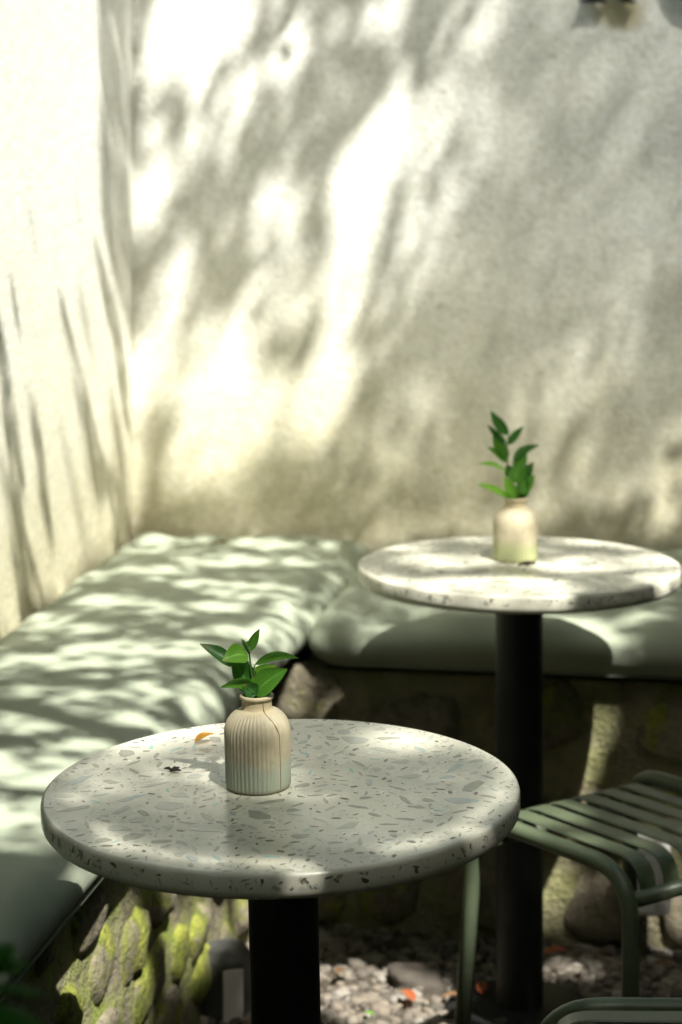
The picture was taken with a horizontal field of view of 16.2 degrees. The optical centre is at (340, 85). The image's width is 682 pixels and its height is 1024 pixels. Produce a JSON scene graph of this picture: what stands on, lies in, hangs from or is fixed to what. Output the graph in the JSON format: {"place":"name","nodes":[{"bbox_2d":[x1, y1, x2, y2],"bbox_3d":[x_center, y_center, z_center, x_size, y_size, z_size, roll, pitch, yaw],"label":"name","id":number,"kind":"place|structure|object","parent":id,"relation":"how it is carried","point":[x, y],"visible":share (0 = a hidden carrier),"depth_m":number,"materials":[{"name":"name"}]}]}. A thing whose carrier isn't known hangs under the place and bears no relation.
{"place":"outdoors","nodes":[
{"label":"outdoors","id":0,"kind":"place"},
{"bbox_2d":[198,923,681,1023],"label":"gravel","id":1,"kind":"structure","parent":0,"point":[324,984],"depth_m":4.27,"materials":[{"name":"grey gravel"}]},
{"bbox_2d":[0,943,46,1023],"bbox_3d":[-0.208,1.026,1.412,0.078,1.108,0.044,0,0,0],"label":"leafy plant","id":2,"kind":"object","parent":1,"relation":"on","point":[8,1013],"visible":1,"depth_m":1.40,"materials":[{"name":"green plant"}]},
{"bbox_2d":[0,0,132,638],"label":"plaster wall","id":3,"kind":"structure","parent":1,"relation":"on","point":[66,294],"depth_m":4.81,"materials":[{"name":"beige paint"}]},
{"bbox_2d":[203,938,250,1023],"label":"garden light","id":4,"kind":"object","parent":1,"relation":"on","point":[227,999],"visible":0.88,"depth_m":4.04,"materials":[{"name":"grey plastic"}]},
{"bbox_2d":[40,719,519,1023],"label":"round table","id":5,"kind":"object","parent":1,"relation":"on","point":[356,807],"visible":0.91,"depth_m":2.71,"materials":[{"name":"stone"}]},
{"bbox_2d":[164,766,180,771],"bbox_3d":[-0.199,0.807,2.833,0.021,0.006,0.012,0,0,0],"label":"twig scrap","id":6,"kind":"object","parent":5,"relation":"on","point":[174,768],"visible":1,"depth_m":2.83,"materials":[{"name":"black"}]},
{"bbox_2d":[195,732,214,741],"bbox_3d":[-0.167,0.799,2.944,0.027,0.008,0.016,0,0,-28],"label":"fallen leaf","id":7,"kind":"object","parent":5,"relation":"on","point":[201,735],"visible":1,"depth_m":2.95,"materials":[{"name":"orange plant"}]},
{"bbox_2d":[224,692,290,794],"bbox_3d":[-0.097,0.756,2.773,0.077,0.107,0.077,-1,1,0],"label":"bud vase","id":8,"kind":"object","parent":5,"relation":"on","point":[257,739],"visible":0.99,"depth_m":2.75,"materials":[{"name":"beige ceramic"}]},
{"bbox_2d":[200,629,297,697],"bbox_3d":[-0.106,0.697,2.773,0.116,0.136,0.043,0,0,0],"label":"leafy sprig","id":9,"kind":"object","parent":8,"relation":"in","point":[260,680],"visible":0.98,"depth_m":2.77,"materials":[{"name":"green plant"}]},
{"bbox_2d":[335,967,347,973],"bbox_3d":[0.000,1.555,4.214,0.020,0.010,0.042,0,0,29],"label":"fallen leaf","id":10,"kind":"object","parent":1,"relation":"on","point":[338,969],"visible":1,"depth_m":4.21,"materials":[{"name":"orange plant"}]},
{"bbox_2d":[2,642,681,1023],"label":"stone bench","id":11,"kind":"object","parent":1,"relation":"on","point":[116,952],"visible":0.38,"depth_m":4.39,"materials":[{"name":"stone"}]},
{"bbox_2d":[0,532,370,1002],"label":"seat cushion","id":12,"kind":"object","parent":11,"relation":"on","point":[109,652],"visible":0.77,"depth_m":4.11,"materials":[{"name":"green fabric"}]},
{"bbox_2d":[210,540,226,545],"bbox_3d":[-0.254,0.956,5.003,0.050,0.014,0.022,0,0,35],"label":"fallen leaf","id":13,"kind":"object","parent":12,"relation":"on","point":[219,541],"visible":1,"depth_m":5.00,"materials":[{"name":"beige plant"}]},
{"bbox_2d":[309,543,681,679],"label":"seat cushion","id":14,"kind":"object","parent":11,"relation":"on","point":[357,623],"visible":0.51,"depth_m":4.41,"materials":[{"name":"green fabric"}]},
{"bbox_2d":[638,834,670,916],"bbox_3d":[0.556,1.416,4.322,0.075,0.143,0.112,0,0,10],"label":"garden light","id":15,"kind":"object","parent":11,"relation":"attached to","point":[658,908],"visible":0.22,"depth_m":4.27,"materials":[{"name":"white"}]},
{"bbox_2d":[133,0,681,552],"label":"plaster wall","id":16,"kind":"structure","parent":1,"relation":"on","point":[389,256],"depth_m":5.24,"materials":[{"name":"beige paint"}]},
{"bbox_2d":[580,0,634,2],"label":"sign letter","id":17,"kind":"object","parent":16,"relation":"attached to","point":[604,1],"visible":1,"depth_m":5.14,"materials":[{"name":"black paint"}]},
{"bbox_2d":[401,989,415,1000],"bbox_3d":[0.114,1.555,4.106,0.020,0.010,0.042,0,0,-30],"label":"fallen leaf","id":18,"kind":"object","parent":1,"relation":"on","point":[410,994],"visible":1,"depth_m":4.10,"materials":[{"name":"orange plant"}]},
{"bbox_2d":[387,962,447,994],"bbox_3d":[0.134,1.572,4.207,0.110,0.053,0.081,6,6,0],"label":"fieldstone","id":19,"kind":"object","parent":1,"relation":"on","point":[410,976],"visible":0.85,"depth_m":4.18,"materials":[{"name":"grey stone"}]},
{"bbox_2d":[443,991,455,995],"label":"fallen leaf","id":20,"kind":"object","parent":1,"relation":"on","point":[451,993],"visible":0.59,"depth_m":4.10,"materials":[{"name":"orange plant"}]},
{"bbox_2d":[476,981,487,993],"bbox_3d":[0.244,1.555,4.140,0.020,0.010,0.042,0,0,10],"label":"fallen leaf","id":21,"kind":"object","parent":1,"relation":"on","point":[482,986],"visible":1,"depth_m":4.13,"materials":[{"name":"orange plant"}]},
{"bbox_2d":[358,536,681,1023],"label":"round table","id":22,"kind":"object","parent":1,"relation":"on","point":[561,576],"visible":0.94,"depth_m":4.06,"materials":[{"name":"stone"}]},
{"bbox_2d":[493,497,537,563],"bbox_3d":[0.300,0.763,4.134,0.077,0.107,0.077,0,0,-17],"label":"bud vase","id":23,"kind":"object","parent":22,"relation":"on","point":[515,530],"visible":1,"depth_m":4.11,"materials":[{"name":"beige ceramic"}]},
{"bbox_2d":[477,411,538,498],"bbox_3d":[0.286,0.666,4.128,0.113,0.211,0.025,0,0,-4],"label":"leafy sprig","id":24,"kind":"object","parent":23,"relation":"in","point":[519,471],"visible":1,"depth_m":4.13,"materials":[{"name":"green plant"}]},
{"bbox_2d":[518,560,536,565],"bbox_3d":[0.316,0.812,4.077,0.032,0.009,0.016,0,0,0],"label":"seed husk","id":25,"kind":"object","parent":22,"relation":"on","point":[527,563],"visible":1,"depth_m":4.07,"materials":[{"name":"black"}]},
{"bbox_2d":[544,946,566,952],"bbox_3d":[0.385,1.555,4.312,0.042,0.010,0.020,0,0,0],"label":"fallen leaf","id":26,"kind":"object","parent":1,"relation":"on","point":[553,948],"visible":1,"depth_m":4.32,"materials":[{"name":"brown plant"}]},
{"bbox_2d":[454,771,681,1023],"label":"slatted stool","id":27,"kind":"object","parent":1,"relation":"on","point":[532,827],"visible":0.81,"depth_m":3.67,"materials":[{"name":"green metal"}]},
{"bbox_2d":[569,972,580,978],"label":"fallen leaf","id":28,"kind":"object","parent":1,"relation":"on","point":[577,975],"visible":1,"depth_m":4.19,"materials":[{"name":"brown plant"}]},
{"bbox_2d":[541,997,681,1023],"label":"slatted stool","id":29,"kind":"object","parent":1,"relation":"on","point":[642,1010],"visible":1,"depth_m":2.95,"materials":[{"name":"green metal"}]}
]}

